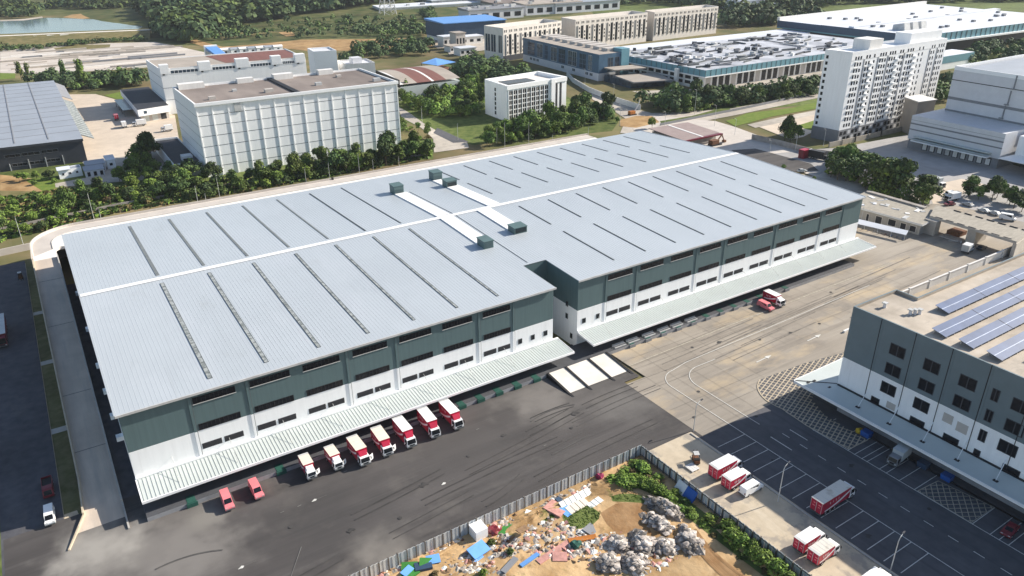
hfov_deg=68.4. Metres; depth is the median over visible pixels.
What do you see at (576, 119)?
tree
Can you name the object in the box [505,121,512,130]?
tree
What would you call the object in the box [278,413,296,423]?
louvre window
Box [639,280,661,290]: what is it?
window
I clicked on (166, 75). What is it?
white factory
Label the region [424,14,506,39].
navy hall
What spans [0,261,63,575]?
asphalt lane
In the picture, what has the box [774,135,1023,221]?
truck yard
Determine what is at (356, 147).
tree
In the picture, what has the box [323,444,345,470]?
delivery truck
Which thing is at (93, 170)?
shed
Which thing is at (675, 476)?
site hoarding
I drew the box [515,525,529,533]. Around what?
wooden frame
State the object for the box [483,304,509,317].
window
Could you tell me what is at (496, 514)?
site hoarding
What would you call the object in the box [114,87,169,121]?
loading hall
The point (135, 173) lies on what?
tree
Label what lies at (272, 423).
louvre window
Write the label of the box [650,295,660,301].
louvre window
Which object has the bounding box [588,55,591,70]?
window
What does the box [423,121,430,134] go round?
tree
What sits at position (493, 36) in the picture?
window
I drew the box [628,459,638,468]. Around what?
shrub
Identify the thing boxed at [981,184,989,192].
tree
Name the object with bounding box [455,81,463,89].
tree
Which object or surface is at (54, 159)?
window
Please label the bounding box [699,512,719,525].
shrub
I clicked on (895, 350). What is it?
window
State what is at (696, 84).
tree
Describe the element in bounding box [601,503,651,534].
site mud
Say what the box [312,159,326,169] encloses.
tree
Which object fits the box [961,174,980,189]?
tree
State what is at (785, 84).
tree
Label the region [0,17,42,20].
sand shore
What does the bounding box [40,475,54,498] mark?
pickup truck
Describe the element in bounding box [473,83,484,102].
tree
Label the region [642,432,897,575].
walkway
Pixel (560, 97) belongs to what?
window
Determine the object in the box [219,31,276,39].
dry grass
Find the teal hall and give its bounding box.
[622,29,853,87]
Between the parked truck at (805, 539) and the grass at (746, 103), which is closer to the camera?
the parked truck at (805, 539)
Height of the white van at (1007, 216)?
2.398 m
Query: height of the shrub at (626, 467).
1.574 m
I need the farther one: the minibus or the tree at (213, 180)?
the tree at (213, 180)
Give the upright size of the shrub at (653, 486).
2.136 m
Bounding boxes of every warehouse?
[0,80,93,171]
[61,130,875,521]
[172,68,400,176]
[907,54,1023,168]
[998,135,1023,166]
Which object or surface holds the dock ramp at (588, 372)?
on the ground at (386, 61)
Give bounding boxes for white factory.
[146,49,306,113]
[777,1,1023,49]
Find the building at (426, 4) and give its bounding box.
[372,0,479,10]
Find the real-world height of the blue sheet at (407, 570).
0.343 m
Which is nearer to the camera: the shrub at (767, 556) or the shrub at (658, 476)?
the shrub at (767, 556)
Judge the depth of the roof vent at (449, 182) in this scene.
257.12 m
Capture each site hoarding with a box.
[348,445,640,575]
[640,444,811,575]
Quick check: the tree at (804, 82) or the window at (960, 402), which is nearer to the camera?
the window at (960, 402)
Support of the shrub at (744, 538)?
on the ground at (386, 61)
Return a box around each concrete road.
[612,203,1023,435]
[802,174,914,198]
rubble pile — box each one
[594,552,621,575]
[605,533,631,553]
[620,551,649,575]
[628,528,656,556]
[639,511,675,535]
[642,495,685,521]
[654,536,677,555]
[675,523,704,555]
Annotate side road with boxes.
[55,150,164,186]
[399,107,468,151]
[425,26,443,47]
[434,128,468,142]
[591,93,817,132]
[732,149,818,171]
[748,110,815,127]
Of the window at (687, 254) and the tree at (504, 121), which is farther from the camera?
the tree at (504, 121)
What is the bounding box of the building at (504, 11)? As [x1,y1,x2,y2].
[457,3,524,18]
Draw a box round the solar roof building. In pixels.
[793,252,1023,512]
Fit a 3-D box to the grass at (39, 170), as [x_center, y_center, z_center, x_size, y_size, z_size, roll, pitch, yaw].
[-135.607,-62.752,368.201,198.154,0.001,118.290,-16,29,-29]
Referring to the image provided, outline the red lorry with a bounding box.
[0,313,8,347]
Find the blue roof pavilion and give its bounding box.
[421,58,455,69]
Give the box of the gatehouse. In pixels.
[859,190,932,234]
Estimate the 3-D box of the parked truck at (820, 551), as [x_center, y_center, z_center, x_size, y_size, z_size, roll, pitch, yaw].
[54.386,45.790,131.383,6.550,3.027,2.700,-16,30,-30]
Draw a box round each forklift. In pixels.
[17,271,23,278]
[691,450,699,463]
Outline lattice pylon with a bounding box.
[379,0,396,14]
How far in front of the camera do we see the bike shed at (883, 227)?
270.09 m
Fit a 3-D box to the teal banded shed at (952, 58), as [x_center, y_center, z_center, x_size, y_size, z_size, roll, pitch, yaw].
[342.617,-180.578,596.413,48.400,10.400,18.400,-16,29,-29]
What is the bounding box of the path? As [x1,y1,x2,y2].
[33,311,77,518]
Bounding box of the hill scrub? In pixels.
[207,12,426,38]
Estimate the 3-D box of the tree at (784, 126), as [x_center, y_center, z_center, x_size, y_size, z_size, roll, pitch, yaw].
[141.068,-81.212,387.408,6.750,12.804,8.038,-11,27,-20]
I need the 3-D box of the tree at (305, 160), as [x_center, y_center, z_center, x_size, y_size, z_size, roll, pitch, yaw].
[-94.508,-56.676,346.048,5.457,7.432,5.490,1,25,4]
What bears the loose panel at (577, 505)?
on the site ground at (682, 565)
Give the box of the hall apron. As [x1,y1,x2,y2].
[633,71,821,104]
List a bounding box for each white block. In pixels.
[307,47,337,72]
[337,56,375,72]
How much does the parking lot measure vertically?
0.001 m
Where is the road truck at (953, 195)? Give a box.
[943,191,961,200]
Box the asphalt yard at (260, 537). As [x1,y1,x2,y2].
[3,344,716,575]
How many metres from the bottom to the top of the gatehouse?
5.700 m
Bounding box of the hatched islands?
[757,353,993,522]
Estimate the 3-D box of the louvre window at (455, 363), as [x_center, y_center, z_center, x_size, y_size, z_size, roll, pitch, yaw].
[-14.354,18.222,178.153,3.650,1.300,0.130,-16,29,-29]
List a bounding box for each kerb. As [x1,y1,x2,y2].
[25,263,64,518]
[630,386,1023,575]
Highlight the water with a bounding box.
[0,18,142,33]
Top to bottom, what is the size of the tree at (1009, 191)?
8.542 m
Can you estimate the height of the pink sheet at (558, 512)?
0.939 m
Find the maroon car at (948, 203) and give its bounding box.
[943,201,955,205]
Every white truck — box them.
[120,121,126,127]
[132,119,146,126]
[161,124,172,131]
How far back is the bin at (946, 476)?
149.91 m
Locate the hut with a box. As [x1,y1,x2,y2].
[103,154,115,168]
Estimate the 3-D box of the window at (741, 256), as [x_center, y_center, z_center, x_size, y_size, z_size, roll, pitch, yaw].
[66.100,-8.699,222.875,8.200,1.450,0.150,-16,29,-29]
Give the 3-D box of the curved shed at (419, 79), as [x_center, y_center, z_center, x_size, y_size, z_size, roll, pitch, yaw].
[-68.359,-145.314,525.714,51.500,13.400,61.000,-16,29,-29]
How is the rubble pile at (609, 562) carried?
on the site ground at (682, 565)
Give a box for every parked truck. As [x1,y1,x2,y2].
[708,453,743,480]
[721,466,752,490]
[792,526,826,554]
[806,537,841,566]
[862,566,891,575]
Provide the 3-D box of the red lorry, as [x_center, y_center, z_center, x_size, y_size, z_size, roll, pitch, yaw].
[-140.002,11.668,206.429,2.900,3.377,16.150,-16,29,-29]
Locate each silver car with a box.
[797,168,807,172]
[961,202,973,206]
[977,208,989,212]
[988,210,1000,215]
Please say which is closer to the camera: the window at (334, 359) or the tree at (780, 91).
the window at (334, 359)
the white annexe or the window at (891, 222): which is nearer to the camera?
the window at (891, 222)
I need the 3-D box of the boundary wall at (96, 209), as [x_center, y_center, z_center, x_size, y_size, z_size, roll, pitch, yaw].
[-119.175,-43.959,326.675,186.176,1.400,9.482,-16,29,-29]
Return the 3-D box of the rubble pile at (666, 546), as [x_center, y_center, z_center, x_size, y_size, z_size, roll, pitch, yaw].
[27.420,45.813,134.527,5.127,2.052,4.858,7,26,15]
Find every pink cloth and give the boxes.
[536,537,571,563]
[552,551,567,561]
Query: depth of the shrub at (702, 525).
138.82 m
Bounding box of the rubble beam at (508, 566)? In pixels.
[500,556,517,573]
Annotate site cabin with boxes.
[220,47,230,52]
[229,47,239,52]
[238,46,247,51]
[247,46,256,51]
[255,45,264,50]
[264,45,273,49]
[272,44,282,49]
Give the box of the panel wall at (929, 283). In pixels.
[903,246,1011,294]
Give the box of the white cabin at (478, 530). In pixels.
[469,520,487,541]
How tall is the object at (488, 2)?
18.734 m
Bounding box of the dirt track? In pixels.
[190,39,375,47]
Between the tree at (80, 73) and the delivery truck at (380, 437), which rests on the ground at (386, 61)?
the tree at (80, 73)
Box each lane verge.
[0,536,1,575]
[26,266,81,513]
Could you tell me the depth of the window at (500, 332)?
182.41 m
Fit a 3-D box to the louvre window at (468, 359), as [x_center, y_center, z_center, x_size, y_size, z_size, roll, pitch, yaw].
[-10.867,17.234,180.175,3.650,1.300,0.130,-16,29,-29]
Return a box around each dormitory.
[484,19,561,61]
[561,11,647,44]
[645,5,717,40]
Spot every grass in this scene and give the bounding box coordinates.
[0,0,75,15]
[0,139,432,235]
[0,191,51,218]
[24,177,57,191]
[138,27,420,49]
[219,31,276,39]
[399,63,617,144]
[562,506,599,528]
[592,0,1023,23]
[611,494,648,502]
[614,472,668,497]
[660,107,729,122]
[661,96,816,112]
[672,493,770,575]
[952,54,1001,68]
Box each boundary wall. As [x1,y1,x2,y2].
[0,154,425,228]
[566,71,640,109]
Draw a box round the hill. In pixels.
[73,0,580,40]
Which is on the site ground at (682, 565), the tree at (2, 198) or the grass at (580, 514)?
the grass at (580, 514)
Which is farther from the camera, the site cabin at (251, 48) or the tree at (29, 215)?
the site cabin at (251, 48)
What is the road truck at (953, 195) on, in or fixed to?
on the pale yard at (954, 185)
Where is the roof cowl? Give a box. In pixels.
[908,307,923,314]
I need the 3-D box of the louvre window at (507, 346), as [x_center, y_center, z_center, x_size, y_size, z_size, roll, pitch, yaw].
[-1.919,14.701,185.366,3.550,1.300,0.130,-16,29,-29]
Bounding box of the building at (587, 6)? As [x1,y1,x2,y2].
[554,0,619,13]
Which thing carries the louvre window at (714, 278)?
in the warehouse at (237, 346)
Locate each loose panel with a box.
[559,487,590,506]
[559,505,570,516]
[565,497,588,513]
[582,523,595,534]
[586,496,603,506]
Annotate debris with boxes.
[366,481,691,575]
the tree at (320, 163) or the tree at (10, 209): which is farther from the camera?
the tree at (320, 163)
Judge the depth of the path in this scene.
168.22 m
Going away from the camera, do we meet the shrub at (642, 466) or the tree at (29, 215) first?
the shrub at (642, 466)
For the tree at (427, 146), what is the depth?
364.27 m
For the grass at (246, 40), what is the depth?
789.15 m
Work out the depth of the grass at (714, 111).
451.51 m
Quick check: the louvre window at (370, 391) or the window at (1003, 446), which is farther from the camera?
the louvre window at (370, 391)
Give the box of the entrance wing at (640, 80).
[604,64,679,87]
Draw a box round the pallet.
[685,463,699,472]
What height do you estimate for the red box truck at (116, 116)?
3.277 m
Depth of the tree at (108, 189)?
305.26 m
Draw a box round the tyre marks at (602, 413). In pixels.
[156,257,940,575]
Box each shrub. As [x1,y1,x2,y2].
[50,217,59,224]
[72,211,80,217]
[116,195,123,200]
[143,196,152,202]
[429,570,438,575]
[478,568,487,575]
[486,538,496,545]
[504,547,513,555]
[605,474,615,483]
[615,473,630,488]
[618,468,628,474]
[620,465,630,470]
[622,480,636,490]
[626,472,639,487]
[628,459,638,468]
[628,468,639,474]
[633,473,647,484]
[635,459,650,472]
[637,478,646,488]
[645,477,655,484]
[646,480,660,493]
[651,472,664,482]
[654,483,667,495]
[661,490,673,496]
[663,494,677,503]
[670,487,681,495]
[679,504,687,512]
[681,496,692,504]
[685,512,698,519]
[686,506,696,513]
[698,522,709,528]
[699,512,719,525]
[708,532,717,538]
[711,524,721,529]
[719,518,735,528]
[721,527,742,544]
[730,541,741,550]
[731,525,744,532]
[733,532,750,548]
[736,553,746,559]
[741,547,750,559]
[747,538,760,549]
[748,546,763,562]
[752,548,775,565]
[761,567,768,574]
[765,557,788,575]
[779,570,797,575]
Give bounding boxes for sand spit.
[65,14,87,18]
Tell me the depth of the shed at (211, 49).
663.14 m
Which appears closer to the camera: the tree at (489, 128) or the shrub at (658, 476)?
the shrub at (658, 476)
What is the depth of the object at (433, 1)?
1048.82 m
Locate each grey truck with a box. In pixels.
[886,442,912,466]
[937,176,946,187]
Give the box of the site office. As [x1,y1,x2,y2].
[56,164,82,178]
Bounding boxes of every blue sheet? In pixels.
[400,565,413,575]
[425,553,440,563]
[466,539,490,559]
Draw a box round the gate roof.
[923,205,1023,257]
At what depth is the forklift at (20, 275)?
240.92 m
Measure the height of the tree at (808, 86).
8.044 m
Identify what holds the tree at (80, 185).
on the grass at (39, 170)
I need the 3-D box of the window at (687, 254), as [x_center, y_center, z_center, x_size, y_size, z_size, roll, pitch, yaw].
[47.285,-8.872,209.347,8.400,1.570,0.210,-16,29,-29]
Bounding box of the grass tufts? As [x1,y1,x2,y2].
[544,472,761,574]
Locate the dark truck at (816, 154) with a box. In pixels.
[808,148,827,160]
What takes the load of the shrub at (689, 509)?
on the ground at (386, 61)
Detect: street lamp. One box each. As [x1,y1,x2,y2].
[777,461,790,501]
[889,531,905,573]
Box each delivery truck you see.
[298,452,319,480]
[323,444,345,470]
[346,434,372,466]
[370,425,395,456]
[392,415,417,448]
[417,406,441,438]
[438,398,464,429]
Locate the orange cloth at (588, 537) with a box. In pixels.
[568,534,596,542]
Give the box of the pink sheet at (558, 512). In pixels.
[543,499,564,517]
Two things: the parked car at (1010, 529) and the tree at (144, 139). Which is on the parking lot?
the parked car at (1010, 529)
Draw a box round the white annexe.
[155,137,201,175]
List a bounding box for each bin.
[855,427,873,438]
[917,458,930,469]
[940,470,954,482]
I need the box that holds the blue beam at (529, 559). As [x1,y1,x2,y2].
[519,552,539,567]
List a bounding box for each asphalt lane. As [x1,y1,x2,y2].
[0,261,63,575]
[67,283,138,498]
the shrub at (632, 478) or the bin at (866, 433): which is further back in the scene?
the bin at (866, 433)
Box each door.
[798,150,803,158]
[921,144,927,150]
[929,146,934,152]
[936,147,942,153]
[944,149,950,155]
[952,151,957,157]
[959,153,965,159]
[967,155,973,161]
[976,157,982,163]
[984,158,990,165]
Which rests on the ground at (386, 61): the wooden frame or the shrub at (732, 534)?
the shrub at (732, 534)
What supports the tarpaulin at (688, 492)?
on the site ground at (682, 565)
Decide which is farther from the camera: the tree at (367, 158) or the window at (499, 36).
the window at (499, 36)
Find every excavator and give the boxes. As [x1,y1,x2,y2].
[628,100,639,115]
[708,134,725,146]
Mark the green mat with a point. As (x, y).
(504, 529)
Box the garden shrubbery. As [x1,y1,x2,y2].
[120,77,927,203]
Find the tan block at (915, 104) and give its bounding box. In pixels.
[899,94,937,133]
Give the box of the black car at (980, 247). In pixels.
[976,244,986,250]
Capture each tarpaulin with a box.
[400,566,419,575]
[673,479,697,502]
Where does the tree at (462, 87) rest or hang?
on the grass at (471, 126)
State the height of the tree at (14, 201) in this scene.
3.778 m
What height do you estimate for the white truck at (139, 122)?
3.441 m
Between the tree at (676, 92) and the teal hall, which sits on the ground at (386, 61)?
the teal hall
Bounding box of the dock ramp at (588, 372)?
[546,352,633,396]
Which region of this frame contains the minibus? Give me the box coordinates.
[738,479,763,496]
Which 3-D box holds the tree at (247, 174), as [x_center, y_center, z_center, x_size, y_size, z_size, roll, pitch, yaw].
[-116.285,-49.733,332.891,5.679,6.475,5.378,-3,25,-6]
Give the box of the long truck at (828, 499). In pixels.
[810,480,856,515]
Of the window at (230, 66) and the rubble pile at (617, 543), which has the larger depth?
the window at (230, 66)
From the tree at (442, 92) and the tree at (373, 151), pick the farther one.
the tree at (442, 92)
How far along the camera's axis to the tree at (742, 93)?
467.11 m
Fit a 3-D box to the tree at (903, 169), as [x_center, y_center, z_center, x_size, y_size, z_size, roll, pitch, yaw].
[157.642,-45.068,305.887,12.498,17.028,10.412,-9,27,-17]
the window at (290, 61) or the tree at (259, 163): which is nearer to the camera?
the tree at (259, 163)
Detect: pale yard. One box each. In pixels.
[62,94,178,159]
[760,115,814,139]
[930,179,1004,203]
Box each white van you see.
[43,503,55,525]
[999,212,1015,221]
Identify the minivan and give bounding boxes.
[219,487,234,511]
[248,477,264,499]
[756,299,774,311]
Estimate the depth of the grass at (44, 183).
334.85 m
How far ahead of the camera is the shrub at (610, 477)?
150.11 m
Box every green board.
[401,561,417,570]
[419,558,431,565]
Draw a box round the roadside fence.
[660,93,806,125]
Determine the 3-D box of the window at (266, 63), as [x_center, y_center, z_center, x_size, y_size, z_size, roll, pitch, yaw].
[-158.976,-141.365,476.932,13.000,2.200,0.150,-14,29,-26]
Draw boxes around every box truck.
[113,114,118,119]
[762,289,785,306]
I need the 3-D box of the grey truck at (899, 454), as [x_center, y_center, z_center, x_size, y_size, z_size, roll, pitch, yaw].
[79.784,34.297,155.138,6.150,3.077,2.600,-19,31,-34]
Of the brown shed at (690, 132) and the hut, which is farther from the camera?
the brown shed at (690, 132)
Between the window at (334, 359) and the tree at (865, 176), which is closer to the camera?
the window at (334, 359)
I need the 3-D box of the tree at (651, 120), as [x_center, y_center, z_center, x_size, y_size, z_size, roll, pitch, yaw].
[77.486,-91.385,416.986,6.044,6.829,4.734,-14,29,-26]
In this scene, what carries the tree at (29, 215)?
on the grass at (39, 170)
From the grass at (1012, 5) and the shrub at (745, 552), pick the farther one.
the grass at (1012, 5)
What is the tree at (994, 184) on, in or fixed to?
on the ground at (386, 61)
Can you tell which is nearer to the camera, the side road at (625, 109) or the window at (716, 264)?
the window at (716, 264)
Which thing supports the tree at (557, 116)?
on the grass at (471, 126)
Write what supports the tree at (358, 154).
on the grass at (39, 170)
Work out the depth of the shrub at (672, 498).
144.79 m
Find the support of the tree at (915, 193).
on the ground at (386, 61)
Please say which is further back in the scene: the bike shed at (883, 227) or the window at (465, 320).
the bike shed at (883, 227)
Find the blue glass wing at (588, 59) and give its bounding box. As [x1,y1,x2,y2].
[523,34,629,80]
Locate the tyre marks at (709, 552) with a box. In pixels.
[695,529,744,575]
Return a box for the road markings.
[239,264,1023,575]
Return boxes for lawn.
[0,73,14,79]
[105,92,122,98]
[727,102,816,125]
[798,121,813,129]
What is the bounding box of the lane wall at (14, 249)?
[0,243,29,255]
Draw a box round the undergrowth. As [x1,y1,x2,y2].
[0,154,430,242]
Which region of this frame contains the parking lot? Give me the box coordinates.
[699,395,1023,575]
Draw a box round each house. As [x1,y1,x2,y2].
[437,34,449,46]
[443,44,462,51]
[449,31,465,45]
[453,45,476,55]
[465,34,482,43]
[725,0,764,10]
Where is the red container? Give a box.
[798,148,808,158]
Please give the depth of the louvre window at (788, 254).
236.63 m
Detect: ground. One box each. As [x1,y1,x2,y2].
[0,11,1023,383]
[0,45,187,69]
[0,175,54,192]
[54,44,109,50]
[278,32,294,35]
[283,38,431,50]
[377,455,787,575]
[448,39,484,54]
[620,116,658,127]
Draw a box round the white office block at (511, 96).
[485,71,566,119]
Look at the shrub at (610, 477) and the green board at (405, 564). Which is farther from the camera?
the shrub at (610, 477)
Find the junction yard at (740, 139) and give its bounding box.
[632,115,920,203]
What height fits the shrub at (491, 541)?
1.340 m
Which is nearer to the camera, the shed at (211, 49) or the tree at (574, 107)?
the tree at (574, 107)
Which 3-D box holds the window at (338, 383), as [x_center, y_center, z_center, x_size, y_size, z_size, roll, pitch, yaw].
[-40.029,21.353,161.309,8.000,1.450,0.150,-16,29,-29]
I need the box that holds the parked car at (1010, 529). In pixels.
[1000,521,1019,538]
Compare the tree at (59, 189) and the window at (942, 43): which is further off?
the window at (942, 43)
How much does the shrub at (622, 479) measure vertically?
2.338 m
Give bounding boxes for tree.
[0,195,5,204]
[0,204,18,216]
[0,209,7,229]
[5,220,19,231]
[7,199,18,205]
[13,61,23,79]
[13,172,21,178]
[19,223,30,231]
[20,172,29,179]
[23,62,29,72]
[25,211,37,219]
[28,190,39,202]
[30,170,39,178]
[36,194,51,205]
[36,221,48,229]
[41,169,54,178]
[46,198,65,212]
[54,207,67,219]
[55,185,68,194]
[56,188,71,207]
[58,58,65,73]
[63,192,75,209]
[73,58,87,88]
[73,179,87,196]
[79,187,92,198]
[82,199,90,206]
[84,202,96,212]
[90,176,102,188]
[91,187,100,203]
[100,182,114,203]
[110,168,119,180]
[114,165,128,183]
[122,160,130,170]
[122,175,138,185]
[125,143,141,157]
[125,169,140,178]
[127,157,144,172]
[128,147,145,158]
[129,152,141,159]
[136,131,156,152]
[140,166,152,175]
[141,151,156,165]
[142,172,152,182]
[142,178,156,185]
[148,137,162,152]
[149,160,160,172]
[149,180,168,193]
[150,170,162,181]
[158,173,171,183]
[161,160,172,169]
[165,164,186,174]
[167,173,181,189]
[167,176,189,193]
[177,167,190,179]
[180,158,201,173]
[184,178,192,187]
[189,176,203,187]
[198,172,208,180]
[200,161,222,175]
[205,182,214,190]
[209,173,224,183]
[224,169,236,180]
[230,176,243,189]
[243,168,253,178]
[251,159,263,177]
[254,166,272,180]
[267,163,280,170]
[268,171,283,182]
[272,159,282,166]
[284,154,299,178]
[288,151,302,170]
[299,152,315,163]
[299,164,310,175]
[301,156,310,166]
[311,145,329,163]
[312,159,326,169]
[326,151,344,170]
[334,148,343,154]
[338,152,351,172]
[348,142,361,153]
[349,152,355,162]
[350,156,363,169]
[355,152,362,158]
[360,151,375,164]
[368,149,378,157]
[377,134,396,157]
[377,141,392,165]
[379,129,396,143]
[394,144,404,160]
[397,140,408,147]
[397,145,411,159]
[398,88,408,100]
[400,122,408,131]
[401,92,412,102]
[406,129,420,143]
[407,140,421,154]
[415,96,423,112]
[420,97,435,114]
[421,138,435,147]
[421,141,433,157]
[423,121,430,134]
[425,85,437,96]
[433,95,442,104]
[435,90,447,98]
[440,87,449,95]
[452,99,466,114]
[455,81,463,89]
[459,84,467,89]
[463,79,475,88]
[463,88,470,97]
[463,98,472,105]
[469,93,478,108]
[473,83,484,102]
[475,74,479,85]
[478,72,486,82]
[479,130,487,141]
[483,125,495,133]
[483,131,496,143]
[492,121,501,127]
[494,126,503,135]
[498,132,510,144]
[500,118,512,126]
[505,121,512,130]
[507,132,515,143]
[513,115,531,131]
[516,131,523,140]
[522,109,541,125]
[530,118,540,137]
[538,112,547,124]
[541,121,552,132]
[542,100,558,119]
[549,110,566,132]
[550,121,561,135]
[559,104,566,112]
[561,119,570,128]
[562,112,572,130]
[566,99,579,114]
[568,113,580,126]
[570,94,580,101]
[576,106,588,127]
[579,91,591,103]
[586,107,593,121]
[591,101,599,111]
[592,108,597,116]
[596,101,612,117]
[601,91,616,104]
[647,117,655,124]
[656,94,676,107]
[670,89,680,97]
[680,94,691,107]
[690,78,702,92]
[700,98,709,104]
[701,83,713,97]
[712,97,722,107]
[724,84,736,93]
[735,87,751,105]
[752,85,762,102]
[772,87,783,97]
[778,79,790,96]
[778,118,791,140]
[783,121,798,140]
[787,114,794,121]
[790,83,799,91]
[793,78,802,87]
[797,124,804,136]
[801,80,811,87]
[803,83,813,94]
[825,154,835,163]
[825,157,836,176]
[827,146,842,158]
[829,158,848,179]
[838,144,858,158]
[839,163,854,180]
[844,154,862,177]
[850,161,866,182]
[855,151,875,162]
[859,168,875,188]
[868,157,894,188]
[877,179,897,194]
[888,156,918,188]
[895,177,912,187]
[895,182,912,199]
[910,174,946,196]
[911,182,924,203]
[914,183,935,204]
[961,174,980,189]
[962,182,977,195]
[974,186,987,199]
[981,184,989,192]
[988,176,1003,200]
[989,180,1009,197]
[1004,185,1019,204]
[1007,192,1023,208]
[1012,197,1023,211]
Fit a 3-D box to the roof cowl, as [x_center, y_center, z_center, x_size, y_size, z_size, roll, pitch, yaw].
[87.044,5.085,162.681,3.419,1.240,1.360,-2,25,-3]
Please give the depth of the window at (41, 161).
357.10 m
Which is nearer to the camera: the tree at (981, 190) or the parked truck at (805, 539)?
the parked truck at (805, 539)
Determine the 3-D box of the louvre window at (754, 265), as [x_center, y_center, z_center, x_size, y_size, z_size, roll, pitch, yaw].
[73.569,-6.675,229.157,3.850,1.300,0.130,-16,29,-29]
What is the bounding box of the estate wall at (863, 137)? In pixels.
[828,126,902,147]
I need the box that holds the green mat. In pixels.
[498,523,511,536]
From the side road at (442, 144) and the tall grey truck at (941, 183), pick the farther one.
the side road at (442, 144)
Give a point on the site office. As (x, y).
(64, 172)
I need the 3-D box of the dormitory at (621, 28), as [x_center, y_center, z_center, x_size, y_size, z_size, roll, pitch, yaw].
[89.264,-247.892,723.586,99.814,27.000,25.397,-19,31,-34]
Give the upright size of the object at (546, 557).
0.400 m
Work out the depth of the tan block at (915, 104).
400.30 m
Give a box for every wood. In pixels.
[0,0,136,17]
[21,5,1023,109]
[406,73,615,116]
[620,0,1002,24]
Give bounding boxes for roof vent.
[389,182,403,194]
[428,169,441,179]
[442,177,456,187]
[476,235,493,249]
[507,221,527,234]
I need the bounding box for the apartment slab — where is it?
[810,28,947,141]
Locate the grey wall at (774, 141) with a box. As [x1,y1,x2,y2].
[751,134,829,154]
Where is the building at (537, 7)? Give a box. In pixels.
[511,0,582,15]
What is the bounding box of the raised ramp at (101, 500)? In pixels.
[29,133,596,550]
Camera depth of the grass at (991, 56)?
638.27 m
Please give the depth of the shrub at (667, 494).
146.20 m
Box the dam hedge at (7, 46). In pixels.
[0,35,147,50]
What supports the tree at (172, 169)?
on the grass at (39, 170)
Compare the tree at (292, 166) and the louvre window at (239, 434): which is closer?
the louvre window at (239, 434)
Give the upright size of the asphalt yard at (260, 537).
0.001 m
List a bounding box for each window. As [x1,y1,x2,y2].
[4,153,20,157]
[12,162,27,166]
[21,151,39,155]
[29,160,44,164]
[41,148,57,152]
[46,158,60,161]
[170,68,198,73]
[192,386,235,404]
[198,411,240,429]
[202,437,222,448]
[212,65,235,70]
[224,431,243,441]
[249,370,289,387]
[250,62,270,66]
[254,395,293,412]
[257,420,275,430]
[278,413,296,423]
[282,60,294,64]
[302,355,339,371]
[306,379,342,395]
[309,404,325,413]
[328,398,344,407]
[352,341,387,356]
[355,365,389,380]
[357,388,372,397]
[375,383,390,391]
[399,328,431,343]
[401,351,432,365]
[402,374,416,382]
[419,369,433,377]
[442,316,472,330]
[444,339,472,352]
[444,361,457,368]
[460,356,472,363]
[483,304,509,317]
[484,327,510,339]
[484,348,495,356]
[485,33,489,50]
[491,34,495,51]
[498,35,501,52]
[498,344,509,351]
[527,41,534,55]
[537,43,542,57]
[544,45,547,58]
[551,46,556,61]
[555,83,557,107]
[558,48,564,63]
[559,82,561,106]
[568,50,576,66]
[579,53,585,68]
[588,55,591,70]
[606,309,617,315]
[607,289,631,300]
[608,57,613,71]
[608,268,632,280]
[615,57,618,65]
[619,305,629,311]
[638,298,648,305]
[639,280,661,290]
[640,259,663,270]
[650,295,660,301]
[668,289,677,295]
[669,270,690,281]
[671,250,692,261]
[679,285,688,291]
[696,280,705,286]
[698,262,718,272]
[700,242,720,252]
[707,276,716,282]
[724,271,732,277]
[725,253,745,263]
[728,234,747,244]
[734,268,742,273]
[749,263,758,268]
[751,245,770,255]
[754,227,772,236]
[759,260,767,265]
[774,255,782,260]
[776,238,794,247]
[779,220,796,229]
[783,252,791,257]
[797,247,805,253]
[800,231,816,239]
[803,213,819,221]
[823,224,838,232]
[825,206,842,215]
[867,43,944,121]
[870,395,879,404]
[874,215,882,223]
[880,380,896,397]
[884,362,900,378]
[887,218,896,226]
[889,343,905,359]
[899,222,906,229]
[909,225,916,232]
[909,415,924,427]
[912,397,929,413]
[917,377,935,394]
[922,358,940,375]
[942,433,958,445]
[952,394,971,411]
[957,374,977,391]
[973,448,980,455]
[977,429,987,442]
[983,409,993,422]
[990,388,1000,402]
[997,438,1018,457]
[1001,463,1020,476]
[1003,418,1023,437]
[1010,397,1023,414]
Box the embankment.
[0,28,150,49]
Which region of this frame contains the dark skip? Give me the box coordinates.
[414,562,432,571]
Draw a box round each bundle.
[488,524,501,535]
[569,540,581,549]
[595,473,603,479]
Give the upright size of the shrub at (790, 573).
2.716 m
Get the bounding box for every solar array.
[932,285,1023,337]
[936,266,1023,314]
[959,307,1023,349]
[987,331,1023,361]
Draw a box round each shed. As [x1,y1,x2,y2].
[82,164,104,177]
[83,158,105,169]
[203,45,224,54]
[375,65,459,100]
[648,122,722,143]
[858,219,907,238]
[940,49,974,70]
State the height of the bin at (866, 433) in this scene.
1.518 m

